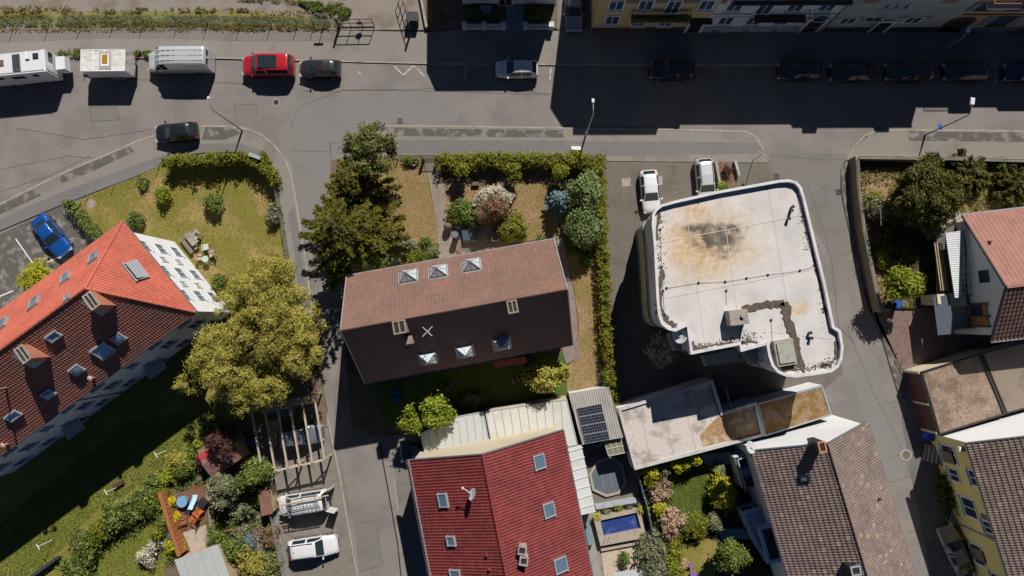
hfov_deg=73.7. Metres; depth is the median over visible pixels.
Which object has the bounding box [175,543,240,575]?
sheet roof shed
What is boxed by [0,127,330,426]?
pavement
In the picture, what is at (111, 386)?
window
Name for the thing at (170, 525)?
timber fence
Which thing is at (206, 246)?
garden chair
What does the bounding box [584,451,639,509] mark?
deck paving
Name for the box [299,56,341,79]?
parked car
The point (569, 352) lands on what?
apron paving
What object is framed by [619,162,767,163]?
kerb
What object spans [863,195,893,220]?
garden shrub
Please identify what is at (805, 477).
roof window
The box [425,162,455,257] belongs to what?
garden path
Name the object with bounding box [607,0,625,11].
window
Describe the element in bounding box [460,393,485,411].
garden shrub
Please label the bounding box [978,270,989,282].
window
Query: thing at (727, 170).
garden shrub
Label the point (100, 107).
road joint
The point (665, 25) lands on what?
window
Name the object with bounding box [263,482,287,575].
wire fence
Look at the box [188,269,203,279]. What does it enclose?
window
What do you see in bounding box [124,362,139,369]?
window
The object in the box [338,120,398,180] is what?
birch tree
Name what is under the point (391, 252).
garden shrub
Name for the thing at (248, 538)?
garden shrub
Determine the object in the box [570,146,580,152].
utility cabinet
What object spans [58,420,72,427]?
window
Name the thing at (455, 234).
rain barrel
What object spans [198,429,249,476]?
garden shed
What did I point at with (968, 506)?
window
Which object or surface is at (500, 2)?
window
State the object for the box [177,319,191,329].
window
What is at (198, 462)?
garden shrub
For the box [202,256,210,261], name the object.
garden table
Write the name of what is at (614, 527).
swimming pool
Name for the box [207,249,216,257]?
garden chair
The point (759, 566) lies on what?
garden ground
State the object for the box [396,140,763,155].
pavement strip
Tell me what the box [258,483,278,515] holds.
tool shed
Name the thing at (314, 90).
road joint
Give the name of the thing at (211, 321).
window
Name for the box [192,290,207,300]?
window
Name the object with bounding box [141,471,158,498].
garden shrub
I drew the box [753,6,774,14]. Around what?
window
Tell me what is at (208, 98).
street lamp
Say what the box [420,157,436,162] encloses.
garden gate
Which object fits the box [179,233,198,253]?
picnic bench
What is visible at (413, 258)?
garden shrub
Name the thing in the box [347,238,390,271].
broadleaf tree
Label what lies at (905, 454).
manhole cover
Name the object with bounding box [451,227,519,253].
terrace paving
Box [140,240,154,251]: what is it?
window
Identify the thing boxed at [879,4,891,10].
window
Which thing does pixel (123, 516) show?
garden shrub
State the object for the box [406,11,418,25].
waste skip
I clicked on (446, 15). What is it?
villa garden ground
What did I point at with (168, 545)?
garden shrub
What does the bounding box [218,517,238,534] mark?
garden shrub
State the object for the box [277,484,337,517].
service van
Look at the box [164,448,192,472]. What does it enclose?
garden shrub
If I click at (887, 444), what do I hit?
road patch
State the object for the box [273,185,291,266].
garden fence
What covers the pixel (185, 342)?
window
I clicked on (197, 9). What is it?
verge weeds
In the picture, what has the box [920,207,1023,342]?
pink roof house
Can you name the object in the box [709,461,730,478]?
garden shrub
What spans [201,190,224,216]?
garden shrub
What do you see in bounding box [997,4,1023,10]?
window
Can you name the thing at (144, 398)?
yard lawn
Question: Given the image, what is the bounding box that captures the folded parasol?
[444,223,451,230]
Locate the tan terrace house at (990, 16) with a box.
[935,0,1023,32]
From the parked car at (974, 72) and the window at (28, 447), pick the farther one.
the parked car at (974, 72)
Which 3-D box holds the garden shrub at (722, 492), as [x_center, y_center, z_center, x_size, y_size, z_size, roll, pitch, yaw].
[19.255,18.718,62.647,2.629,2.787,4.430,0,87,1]
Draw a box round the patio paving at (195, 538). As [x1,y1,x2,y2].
[183,525,208,551]
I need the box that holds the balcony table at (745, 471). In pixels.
[741,467,750,475]
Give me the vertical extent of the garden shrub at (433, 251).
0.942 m
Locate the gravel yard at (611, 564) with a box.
[600,544,646,575]
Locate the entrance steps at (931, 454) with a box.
[923,444,942,464]
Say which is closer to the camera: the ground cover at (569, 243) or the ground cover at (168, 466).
the ground cover at (168, 466)
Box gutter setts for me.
[299,61,554,66]
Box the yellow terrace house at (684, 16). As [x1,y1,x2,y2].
[591,0,719,32]
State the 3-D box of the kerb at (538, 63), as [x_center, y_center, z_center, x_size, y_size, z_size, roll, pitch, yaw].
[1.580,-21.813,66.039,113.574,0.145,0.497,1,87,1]
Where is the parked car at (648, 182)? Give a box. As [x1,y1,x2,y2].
[638,169,662,213]
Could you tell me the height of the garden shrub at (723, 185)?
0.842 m
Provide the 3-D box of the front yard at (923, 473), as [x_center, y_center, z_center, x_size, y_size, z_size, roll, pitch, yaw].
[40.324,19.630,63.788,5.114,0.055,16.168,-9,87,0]
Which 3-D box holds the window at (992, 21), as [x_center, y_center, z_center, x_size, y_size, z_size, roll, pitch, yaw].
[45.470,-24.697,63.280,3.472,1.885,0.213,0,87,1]
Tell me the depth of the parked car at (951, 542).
62.57 m
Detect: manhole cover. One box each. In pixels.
[86,200,94,207]
[273,99,279,105]
[900,449,911,460]
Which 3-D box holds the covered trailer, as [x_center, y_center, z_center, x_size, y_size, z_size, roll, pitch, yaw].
[-38.922,-21.242,65.164,5.402,2.540,2.190,0,87,1]
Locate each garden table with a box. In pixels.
[184,231,200,245]
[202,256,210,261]
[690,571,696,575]
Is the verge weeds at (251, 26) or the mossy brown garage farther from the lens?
the verge weeds at (251, 26)
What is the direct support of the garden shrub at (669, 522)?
on the garden ground at (759, 566)
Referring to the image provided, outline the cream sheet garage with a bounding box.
[485,395,577,446]
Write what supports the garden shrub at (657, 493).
on the garden ground at (759, 566)
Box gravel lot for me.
[0,0,425,29]
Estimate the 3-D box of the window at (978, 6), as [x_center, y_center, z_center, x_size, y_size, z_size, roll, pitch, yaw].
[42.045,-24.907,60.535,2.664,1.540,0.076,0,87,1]
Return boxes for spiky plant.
[590,511,600,520]
[635,501,649,515]
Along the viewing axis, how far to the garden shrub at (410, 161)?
65.16 m
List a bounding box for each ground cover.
[115,437,199,509]
[161,434,281,575]
[385,184,597,266]
[640,186,935,575]
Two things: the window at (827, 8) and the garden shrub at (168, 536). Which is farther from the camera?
the garden shrub at (168, 536)
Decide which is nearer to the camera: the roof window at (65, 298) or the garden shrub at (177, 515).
the roof window at (65, 298)
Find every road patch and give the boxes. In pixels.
[90,107,119,120]
[291,90,458,154]
[291,128,381,253]
[353,521,381,570]
[769,153,852,266]
[828,396,864,422]
[848,355,905,478]
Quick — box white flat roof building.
[635,179,843,377]
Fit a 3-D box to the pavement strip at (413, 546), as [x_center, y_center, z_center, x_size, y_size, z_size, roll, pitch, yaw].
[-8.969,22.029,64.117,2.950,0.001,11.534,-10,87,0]
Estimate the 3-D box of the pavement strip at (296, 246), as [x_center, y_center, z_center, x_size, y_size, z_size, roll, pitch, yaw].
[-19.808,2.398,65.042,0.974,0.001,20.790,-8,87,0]
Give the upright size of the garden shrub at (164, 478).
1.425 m
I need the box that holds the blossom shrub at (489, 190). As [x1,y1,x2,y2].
[471,183,517,218]
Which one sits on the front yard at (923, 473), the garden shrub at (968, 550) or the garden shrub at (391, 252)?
the garden shrub at (968, 550)
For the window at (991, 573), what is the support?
in the yellow house at (982, 466)
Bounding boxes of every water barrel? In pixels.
[247,439,255,446]
[264,549,273,558]
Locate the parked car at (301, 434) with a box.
[275,423,324,447]
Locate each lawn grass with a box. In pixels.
[390,161,596,390]
[667,463,741,513]
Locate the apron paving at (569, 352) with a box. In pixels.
[550,236,579,363]
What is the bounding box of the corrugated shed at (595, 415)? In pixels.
[568,386,622,444]
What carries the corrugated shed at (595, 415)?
on the garden ground at (366, 417)
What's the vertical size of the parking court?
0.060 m
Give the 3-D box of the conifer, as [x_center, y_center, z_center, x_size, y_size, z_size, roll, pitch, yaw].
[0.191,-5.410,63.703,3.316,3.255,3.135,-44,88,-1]
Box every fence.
[0,15,335,25]
[55,437,201,559]
[67,163,158,202]
[158,489,187,556]
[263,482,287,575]
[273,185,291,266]
[635,472,656,549]
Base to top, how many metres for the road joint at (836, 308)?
0.003 m
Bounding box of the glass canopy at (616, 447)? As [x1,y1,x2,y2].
[603,438,628,455]
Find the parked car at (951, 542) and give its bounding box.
[935,522,974,575]
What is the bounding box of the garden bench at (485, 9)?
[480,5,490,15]
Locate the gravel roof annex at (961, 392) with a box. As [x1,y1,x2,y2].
[904,352,1004,434]
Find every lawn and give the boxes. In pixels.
[0,355,241,575]
[75,158,316,426]
[81,514,168,575]
[364,161,437,252]
[373,353,571,426]
[444,183,559,242]
[567,251,596,396]
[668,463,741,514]
[678,539,716,575]
[941,167,1017,226]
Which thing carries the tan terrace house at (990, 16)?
on the ground at (425, 4)
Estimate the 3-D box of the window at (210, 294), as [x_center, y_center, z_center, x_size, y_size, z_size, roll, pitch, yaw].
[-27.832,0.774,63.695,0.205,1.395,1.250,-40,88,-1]
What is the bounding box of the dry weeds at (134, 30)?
[0,4,339,32]
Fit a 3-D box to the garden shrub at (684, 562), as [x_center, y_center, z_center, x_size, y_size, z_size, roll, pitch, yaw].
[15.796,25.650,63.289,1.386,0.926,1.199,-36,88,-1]
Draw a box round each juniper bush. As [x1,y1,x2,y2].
[942,148,993,198]
[988,162,1023,208]
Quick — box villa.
[462,0,555,5]
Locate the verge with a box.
[0,11,336,27]
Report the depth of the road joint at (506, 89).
65.97 m
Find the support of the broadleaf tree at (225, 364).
on the lawn at (99, 212)
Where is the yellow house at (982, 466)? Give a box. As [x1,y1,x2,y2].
[931,409,1023,575]
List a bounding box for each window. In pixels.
[0,315,8,329]
[0,461,12,471]
[1,446,17,457]
[3,409,22,422]
[11,76,26,78]
[11,455,34,466]
[16,441,40,452]
[26,294,40,310]
[37,424,54,432]
[38,436,60,446]
[39,388,56,400]
[44,329,62,343]
[48,52,52,62]
[58,269,71,284]
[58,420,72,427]
[60,404,76,414]
[62,292,71,302]
[67,363,85,376]
[73,400,95,410]
[87,250,98,264]
[89,341,116,360]
[89,383,104,393]
[93,397,113,406]
[102,380,123,390]
[109,332,126,344]
[120,377,140,387]
[121,259,149,281]
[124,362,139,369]
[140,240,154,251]
[141,361,153,366]
[148,340,162,350]
[153,243,170,254]
[158,256,168,262]
[158,339,178,349]
[161,264,174,275]
[169,247,185,257]
[173,267,189,278]
[174,259,183,264]
[174,338,192,348]
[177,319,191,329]
[178,281,188,286]
[181,288,193,300]
[187,319,206,329]
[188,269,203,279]
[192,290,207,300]
[193,282,202,287]
[201,319,219,327]
[206,291,221,301]
[436,492,448,508]
[445,535,456,546]
[448,568,460,575]
[498,0,512,5]
[532,453,546,471]
[541,500,556,519]
[552,555,568,575]
[603,16,620,26]
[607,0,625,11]
[629,23,645,27]
[636,0,655,11]
[656,23,672,27]
[663,0,683,13]
[696,0,717,11]
[712,16,742,26]
[723,1,743,12]
[738,16,766,26]
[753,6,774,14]
[766,23,794,26]
[784,6,804,12]
[799,473,810,482]
[815,5,837,12]
[830,17,866,25]
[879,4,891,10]
[881,18,898,20]
[890,4,901,10]
[896,16,932,25]
[900,4,912,10]
[938,442,958,465]
[945,466,961,483]
[958,494,979,521]
[965,468,977,486]
[966,3,996,10]
[967,540,987,568]
[970,305,982,315]
[978,16,1023,26]
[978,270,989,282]
[979,513,994,541]
[987,570,998,575]
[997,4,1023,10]
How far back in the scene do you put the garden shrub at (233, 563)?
63.25 m
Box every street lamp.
[207,96,242,130]
[585,98,594,135]
[924,97,974,135]
[934,26,971,55]
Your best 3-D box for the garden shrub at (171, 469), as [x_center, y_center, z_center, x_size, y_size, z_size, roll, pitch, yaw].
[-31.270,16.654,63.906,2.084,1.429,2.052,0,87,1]
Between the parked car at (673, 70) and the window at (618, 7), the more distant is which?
the parked car at (673, 70)
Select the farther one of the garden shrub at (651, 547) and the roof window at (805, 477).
the garden shrub at (651, 547)
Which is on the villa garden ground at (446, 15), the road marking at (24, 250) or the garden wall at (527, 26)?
the garden wall at (527, 26)
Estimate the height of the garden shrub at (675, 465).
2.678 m
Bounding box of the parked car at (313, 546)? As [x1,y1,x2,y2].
[286,532,339,560]
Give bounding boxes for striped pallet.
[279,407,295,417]
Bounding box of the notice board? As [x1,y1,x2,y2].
[248,152,264,160]
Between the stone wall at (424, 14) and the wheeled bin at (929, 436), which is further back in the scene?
the stone wall at (424, 14)
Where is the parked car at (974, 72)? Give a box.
[941,59,990,82]
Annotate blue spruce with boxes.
[543,189,571,216]
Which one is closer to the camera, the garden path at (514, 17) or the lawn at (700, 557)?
the lawn at (700, 557)
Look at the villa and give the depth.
65.59 m
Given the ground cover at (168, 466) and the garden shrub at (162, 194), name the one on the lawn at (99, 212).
the garden shrub at (162, 194)
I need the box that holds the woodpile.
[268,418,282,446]
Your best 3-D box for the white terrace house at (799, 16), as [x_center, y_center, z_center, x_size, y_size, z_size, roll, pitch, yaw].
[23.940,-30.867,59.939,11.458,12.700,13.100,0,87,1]
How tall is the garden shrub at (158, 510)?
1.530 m
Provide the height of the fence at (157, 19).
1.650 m
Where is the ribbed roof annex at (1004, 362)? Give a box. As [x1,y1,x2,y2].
[964,339,1023,413]
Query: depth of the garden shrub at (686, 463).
62.22 m
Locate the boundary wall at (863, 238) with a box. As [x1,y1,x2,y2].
[849,155,1023,312]
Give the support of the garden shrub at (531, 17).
on the villa garden ground at (446, 15)
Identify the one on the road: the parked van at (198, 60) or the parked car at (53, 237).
the parked van at (198, 60)
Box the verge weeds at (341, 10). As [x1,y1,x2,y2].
[55,0,351,57]
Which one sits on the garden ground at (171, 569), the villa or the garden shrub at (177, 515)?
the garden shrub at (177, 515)
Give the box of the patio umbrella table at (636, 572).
[613,569,644,575]
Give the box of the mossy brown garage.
[749,382,831,436]
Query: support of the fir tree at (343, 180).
on the garden ground at (366, 417)
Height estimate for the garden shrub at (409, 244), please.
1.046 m
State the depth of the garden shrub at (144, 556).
63.26 m
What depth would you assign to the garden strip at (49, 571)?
64.23 m
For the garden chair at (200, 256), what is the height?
1.049 m
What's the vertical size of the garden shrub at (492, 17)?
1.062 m
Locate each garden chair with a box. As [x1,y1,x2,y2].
[176,517,187,526]
[189,511,201,524]
[192,229,202,238]
[192,507,204,516]
[193,253,203,259]
[201,244,210,250]
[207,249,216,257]
[455,220,462,228]
[477,226,483,233]
[492,226,498,232]
[492,234,498,240]
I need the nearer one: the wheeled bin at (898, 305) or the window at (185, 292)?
the window at (185, 292)
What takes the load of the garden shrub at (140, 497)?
on the garden ground at (171, 569)
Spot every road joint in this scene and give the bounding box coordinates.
[0,155,94,169]
[2,156,89,191]
[16,128,150,139]
[69,76,276,85]
[89,107,119,121]
[291,88,442,126]
[299,66,340,91]
[334,345,348,508]
[341,89,542,94]
[358,521,382,571]
[459,66,547,93]
[808,185,832,264]
[832,272,852,340]
[848,331,914,491]
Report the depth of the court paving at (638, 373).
64.78 m
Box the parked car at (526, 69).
[495,57,537,79]
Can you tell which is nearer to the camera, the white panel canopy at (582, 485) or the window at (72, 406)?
the window at (72, 406)
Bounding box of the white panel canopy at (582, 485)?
[568,439,595,514]
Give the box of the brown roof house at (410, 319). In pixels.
[340,238,572,383]
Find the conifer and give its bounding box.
[496,209,529,243]
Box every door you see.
[5,78,23,84]
[683,18,712,32]
[797,18,830,32]
[866,20,898,32]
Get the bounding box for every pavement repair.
[0,190,40,213]
[59,147,133,182]
[202,127,240,139]
[394,128,563,137]
[907,131,1023,141]
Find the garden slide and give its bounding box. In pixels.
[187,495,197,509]
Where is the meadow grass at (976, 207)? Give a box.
[860,165,1017,306]
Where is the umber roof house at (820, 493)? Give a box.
[735,415,915,575]
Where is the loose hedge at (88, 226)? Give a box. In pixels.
[59,195,102,241]
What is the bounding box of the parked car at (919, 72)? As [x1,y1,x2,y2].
[883,59,934,83]
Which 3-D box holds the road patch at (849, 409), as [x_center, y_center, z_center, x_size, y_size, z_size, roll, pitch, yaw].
[31.599,12.038,64.207,4.850,0.001,3.176,-13,87,0]
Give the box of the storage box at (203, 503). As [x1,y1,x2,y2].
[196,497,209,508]
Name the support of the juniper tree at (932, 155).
on the garden ground at (916, 267)
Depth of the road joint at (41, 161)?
66.07 m
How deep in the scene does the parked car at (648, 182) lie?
64.26 m
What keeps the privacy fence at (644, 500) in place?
on the yard ground at (588, 451)
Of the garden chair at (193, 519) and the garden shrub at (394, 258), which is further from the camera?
the garden shrub at (394, 258)
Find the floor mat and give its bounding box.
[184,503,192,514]
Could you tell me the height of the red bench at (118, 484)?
0.420 m
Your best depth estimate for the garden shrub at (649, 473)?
62.13 m
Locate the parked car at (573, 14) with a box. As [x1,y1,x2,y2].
[563,0,585,32]
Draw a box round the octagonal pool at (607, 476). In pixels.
[589,456,626,496]
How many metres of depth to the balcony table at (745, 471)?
60.79 m
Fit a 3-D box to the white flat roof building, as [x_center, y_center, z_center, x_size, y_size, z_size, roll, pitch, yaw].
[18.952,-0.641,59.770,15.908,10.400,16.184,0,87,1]
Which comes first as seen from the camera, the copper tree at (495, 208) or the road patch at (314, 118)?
the copper tree at (495, 208)
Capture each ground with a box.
[65,419,286,575]
[331,156,617,436]
[347,0,1018,32]
[427,0,556,30]
[581,443,648,575]
[639,449,772,575]
[860,163,1019,307]
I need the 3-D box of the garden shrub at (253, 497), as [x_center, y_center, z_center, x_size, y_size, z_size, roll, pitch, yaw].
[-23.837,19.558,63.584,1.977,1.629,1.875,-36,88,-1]
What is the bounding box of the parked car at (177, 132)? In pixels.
[154,121,199,143]
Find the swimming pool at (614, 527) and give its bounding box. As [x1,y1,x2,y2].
[593,506,646,550]
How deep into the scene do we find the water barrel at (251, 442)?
63.73 m
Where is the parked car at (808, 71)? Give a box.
[776,58,822,81]
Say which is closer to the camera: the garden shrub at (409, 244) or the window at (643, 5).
the window at (643, 5)
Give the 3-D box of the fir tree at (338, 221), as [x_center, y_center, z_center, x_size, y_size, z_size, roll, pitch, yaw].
[-14.834,-4.856,58.934,11.001,13.000,9.822,0,87,1]
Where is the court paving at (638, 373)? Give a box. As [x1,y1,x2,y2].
[607,162,841,407]
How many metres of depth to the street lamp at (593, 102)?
60.18 m
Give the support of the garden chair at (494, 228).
on the terrace paving at (481, 243)
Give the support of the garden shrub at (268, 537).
on the garden ground at (171, 569)
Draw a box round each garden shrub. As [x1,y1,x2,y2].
[15,258,53,294]
[54,552,96,575]
[64,523,102,569]
[84,515,115,551]
[98,500,133,540]
[110,498,145,527]
[124,487,158,520]
[126,210,146,229]
[134,543,157,568]
[136,177,149,191]
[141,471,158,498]
[145,494,162,517]
[146,538,165,552]
[149,484,171,504]
[150,526,168,542]
[152,513,169,531]
[153,184,173,205]
[153,467,178,487]
[162,495,175,510]
[163,511,180,524]
[163,536,185,558]
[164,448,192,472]
[165,526,176,539]
[168,459,187,476]
[172,460,196,478]
[179,447,199,468]
[190,437,206,455]
[194,455,203,470]
[195,423,213,444]
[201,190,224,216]
[203,520,226,546]
[207,530,249,563]
[209,273,229,291]
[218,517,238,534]
[227,493,257,521]
[227,520,252,544]
[229,558,235,568]
[232,543,266,575]
[237,532,256,557]
[245,486,260,508]
[255,524,280,549]
[258,150,272,166]
[258,550,285,575]
[264,200,284,224]
[383,244,399,257]
[389,251,401,264]
[401,154,420,164]
[401,247,420,263]
[402,239,418,253]
[417,248,431,261]
[420,236,433,249]
[425,245,438,258]
[439,382,452,391]
[444,197,478,228]
[446,215,455,224]
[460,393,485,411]
[466,5,484,24]
[485,5,502,23]
[510,354,539,387]
[525,5,547,27]
[535,232,545,240]
[577,252,594,270]
[603,507,611,513]
[614,505,622,512]
[617,550,630,565]
[633,528,669,570]
[638,464,660,487]
[641,553,670,575]
[643,481,672,503]
[652,475,672,489]
[652,500,669,516]
[656,462,670,479]
[657,506,687,543]
[663,532,682,551]
[663,544,685,575]
[667,459,682,473]
[677,510,711,543]
[677,512,691,528]
[679,457,691,470]
[680,557,688,570]
[688,453,704,465]
[705,470,737,515]
[705,510,725,533]
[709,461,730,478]
[716,180,730,189]
[722,163,733,179]
[863,191,883,210]
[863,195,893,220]
[872,247,890,269]
[887,231,920,267]
[921,224,945,242]
[931,461,959,523]
[962,539,976,575]
[972,335,1000,351]
[990,156,1008,172]
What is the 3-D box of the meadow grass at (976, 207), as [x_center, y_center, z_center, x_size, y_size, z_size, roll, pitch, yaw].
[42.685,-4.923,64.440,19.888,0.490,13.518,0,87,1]
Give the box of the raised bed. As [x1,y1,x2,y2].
[713,161,739,190]
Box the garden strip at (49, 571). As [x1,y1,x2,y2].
[28,421,214,575]
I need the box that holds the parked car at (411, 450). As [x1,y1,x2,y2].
[399,442,423,462]
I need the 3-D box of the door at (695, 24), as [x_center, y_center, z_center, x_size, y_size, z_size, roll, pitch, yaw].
[17.482,-24.587,64.561,2.100,3.000,0.600,0,87,1]
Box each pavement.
[0,30,1023,64]
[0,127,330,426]
[381,126,767,162]
[841,160,906,404]
[845,131,1023,159]
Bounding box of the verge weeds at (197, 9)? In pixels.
[1,6,262,13]
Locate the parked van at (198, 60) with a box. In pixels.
[147,46,214,74]
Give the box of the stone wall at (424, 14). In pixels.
[420,0,427,28]
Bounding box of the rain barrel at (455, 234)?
[452,231,458,238]
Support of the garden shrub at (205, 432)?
on the garden ground at (171, 569)
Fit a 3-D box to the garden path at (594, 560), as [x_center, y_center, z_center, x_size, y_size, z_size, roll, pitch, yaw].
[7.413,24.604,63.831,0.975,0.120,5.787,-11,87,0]
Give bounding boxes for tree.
[173,246,330,419]
[203,420,245,463]
[204,471,239,511]
[231,455,279,492]
[297,185,410,289]
[324,155,402,209]
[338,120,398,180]
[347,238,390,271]
[395,402,422,435]
[417,390,457,434]
[447,160,471,180]
[472,193,510,224]
[500,162,521,185]
[521,360,573,393]
[551,163,569,180]
[560,204,605,247]
[565,167,604,208]
[643,329,676,369]
[712,537,752,575]
[881,265,926,302]
[887,158,970,231]
[913,151,945,172]
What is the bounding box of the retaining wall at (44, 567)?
[30,555,60,575]
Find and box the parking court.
[256,427,357,575]
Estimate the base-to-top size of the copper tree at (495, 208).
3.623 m
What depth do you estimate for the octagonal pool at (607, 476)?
63.74 m
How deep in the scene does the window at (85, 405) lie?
60.85 m
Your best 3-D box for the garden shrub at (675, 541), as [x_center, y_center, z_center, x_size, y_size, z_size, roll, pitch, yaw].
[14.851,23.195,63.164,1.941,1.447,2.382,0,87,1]
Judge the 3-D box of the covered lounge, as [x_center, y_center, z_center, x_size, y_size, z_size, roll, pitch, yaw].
[-3.981,-5.034,64.927,1.450,0.640,1.230,-7,87,0]
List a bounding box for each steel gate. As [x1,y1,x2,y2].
[334,18,374,27]
[402,0,412,31]
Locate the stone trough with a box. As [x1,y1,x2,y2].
[947,211,962,222]
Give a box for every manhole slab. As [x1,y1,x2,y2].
[622,178,629,186]
[658,176,661,184]
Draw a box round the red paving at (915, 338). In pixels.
[876,308,978,369]
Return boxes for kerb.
[0,126,357,575]
[57,56,1002,65]
[380,443,401,575]
[382,125,763,148]
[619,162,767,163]
[842,159,902,396]
[846,129,1023,158]
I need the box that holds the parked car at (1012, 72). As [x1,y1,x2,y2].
[1001,59,1023,83]
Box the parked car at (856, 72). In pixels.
[828,60,875,83]
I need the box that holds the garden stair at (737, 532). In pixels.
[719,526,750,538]
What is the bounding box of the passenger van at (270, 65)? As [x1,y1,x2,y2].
[241,52,295,78]
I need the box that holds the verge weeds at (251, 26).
[0,0,351,30]
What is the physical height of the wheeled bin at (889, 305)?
0.985 m
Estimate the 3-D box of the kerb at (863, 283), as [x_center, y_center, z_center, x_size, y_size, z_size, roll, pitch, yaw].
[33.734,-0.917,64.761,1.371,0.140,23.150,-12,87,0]
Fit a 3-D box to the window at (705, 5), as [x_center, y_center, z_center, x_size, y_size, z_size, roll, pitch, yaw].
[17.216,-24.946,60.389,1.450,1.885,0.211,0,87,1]
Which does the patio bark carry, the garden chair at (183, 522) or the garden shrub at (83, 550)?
the garden chair at (183, 522)
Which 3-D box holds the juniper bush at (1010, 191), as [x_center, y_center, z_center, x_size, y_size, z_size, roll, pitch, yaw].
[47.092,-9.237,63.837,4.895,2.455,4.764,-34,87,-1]
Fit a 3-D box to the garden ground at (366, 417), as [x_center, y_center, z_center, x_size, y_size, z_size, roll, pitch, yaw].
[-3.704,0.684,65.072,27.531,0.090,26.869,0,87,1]
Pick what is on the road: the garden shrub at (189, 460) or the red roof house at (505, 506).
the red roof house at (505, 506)
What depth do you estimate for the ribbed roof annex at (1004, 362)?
61.83 m
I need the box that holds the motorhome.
[0,49,70,86]
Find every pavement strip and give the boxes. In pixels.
[0,143,265,229]
[288,206,308,329]
[383,461,408,575]
[395,462,427,575]
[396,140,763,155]
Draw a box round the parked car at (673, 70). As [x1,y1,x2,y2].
[649,57,695,81]
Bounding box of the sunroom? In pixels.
[736,501,781,563]
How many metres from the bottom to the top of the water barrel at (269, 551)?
0.900 m
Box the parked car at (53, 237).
[29,212,73,258]
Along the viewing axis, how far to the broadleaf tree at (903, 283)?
60.70 m
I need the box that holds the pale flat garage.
[615,377,763,469]
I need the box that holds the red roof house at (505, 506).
[406,426,593,575]
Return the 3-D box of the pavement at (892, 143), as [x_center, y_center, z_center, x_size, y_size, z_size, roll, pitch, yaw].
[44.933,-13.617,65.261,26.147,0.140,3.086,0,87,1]
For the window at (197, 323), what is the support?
in the long red roof house at (92, 328)
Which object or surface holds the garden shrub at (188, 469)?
on the garden ground at (171, 569)
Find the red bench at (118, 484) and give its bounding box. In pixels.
[113,480,124,487]
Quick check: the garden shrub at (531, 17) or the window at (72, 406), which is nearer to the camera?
the window at (72, 406)
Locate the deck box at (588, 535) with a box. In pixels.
[584,525,592,544]
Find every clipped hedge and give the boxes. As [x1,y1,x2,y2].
[158,147,282,187]
[434,149,606,173]
[591,161,622,406]
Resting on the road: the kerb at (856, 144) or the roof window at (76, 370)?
the kerb at (856, 144)
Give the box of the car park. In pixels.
[0,206,94,308]
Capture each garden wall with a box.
[462,21,505,29]
[523,21,553,30]
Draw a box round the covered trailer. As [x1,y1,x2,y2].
[80,49,136,79]
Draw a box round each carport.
[250,392,332,471]
[420,408,488,451]
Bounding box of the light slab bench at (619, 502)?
[595,497,642,509]
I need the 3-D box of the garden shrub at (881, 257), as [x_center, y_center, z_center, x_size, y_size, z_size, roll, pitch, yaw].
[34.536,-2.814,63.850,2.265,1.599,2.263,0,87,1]
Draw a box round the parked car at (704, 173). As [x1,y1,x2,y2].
[693,157,718,195]
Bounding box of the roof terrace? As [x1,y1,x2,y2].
[728,449,754,490]
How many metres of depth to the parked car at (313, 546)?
62.88 m
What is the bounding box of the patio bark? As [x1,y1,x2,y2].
[176,479,207,531]
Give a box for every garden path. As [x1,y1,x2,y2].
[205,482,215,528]
[256,515,265,548]
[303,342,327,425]
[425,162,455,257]
[506,5,523,30]
[587,523,600,575]
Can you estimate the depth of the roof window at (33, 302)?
53.71 m
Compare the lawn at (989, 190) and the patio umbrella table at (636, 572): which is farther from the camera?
the lawn at (989, 190)
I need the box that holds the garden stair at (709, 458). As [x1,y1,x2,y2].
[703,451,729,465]
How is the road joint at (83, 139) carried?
on the road
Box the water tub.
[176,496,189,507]
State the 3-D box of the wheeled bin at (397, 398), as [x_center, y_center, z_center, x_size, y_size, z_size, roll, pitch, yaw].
[-10.743,10.371,64.148,0.580,0.980,0.620,-11,87,0]
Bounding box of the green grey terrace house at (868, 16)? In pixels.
[819,0,981,32]
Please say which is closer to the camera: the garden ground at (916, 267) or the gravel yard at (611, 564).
the gravel yard at (611, 564)
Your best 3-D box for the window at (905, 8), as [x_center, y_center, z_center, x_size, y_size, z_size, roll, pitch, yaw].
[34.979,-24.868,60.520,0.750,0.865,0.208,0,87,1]
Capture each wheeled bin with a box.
[392,389,400,395]
[393,395,401,402]
[884,301,894,310]
[892,300,902,308]
[921,431,934,441]
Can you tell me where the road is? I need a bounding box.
[0,58,1023,575]
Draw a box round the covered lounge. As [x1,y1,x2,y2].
[462,228,477,242]
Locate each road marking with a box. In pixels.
[16,239,32,262]
[393,65,424,75]
[993,66,996,83]
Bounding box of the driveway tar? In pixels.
[557,0,590,30]
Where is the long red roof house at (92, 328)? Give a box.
[0,221,229,475]
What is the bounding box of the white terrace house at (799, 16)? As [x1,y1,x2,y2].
[702,0,852,32]
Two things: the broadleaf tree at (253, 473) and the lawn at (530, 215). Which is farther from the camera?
the lawn at (530, 215)
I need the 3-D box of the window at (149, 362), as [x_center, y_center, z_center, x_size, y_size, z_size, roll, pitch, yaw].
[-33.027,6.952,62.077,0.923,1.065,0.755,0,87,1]
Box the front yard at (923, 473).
[901,416,971,575]
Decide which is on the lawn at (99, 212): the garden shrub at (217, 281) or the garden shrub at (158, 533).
the garden shrub at (217, 281)

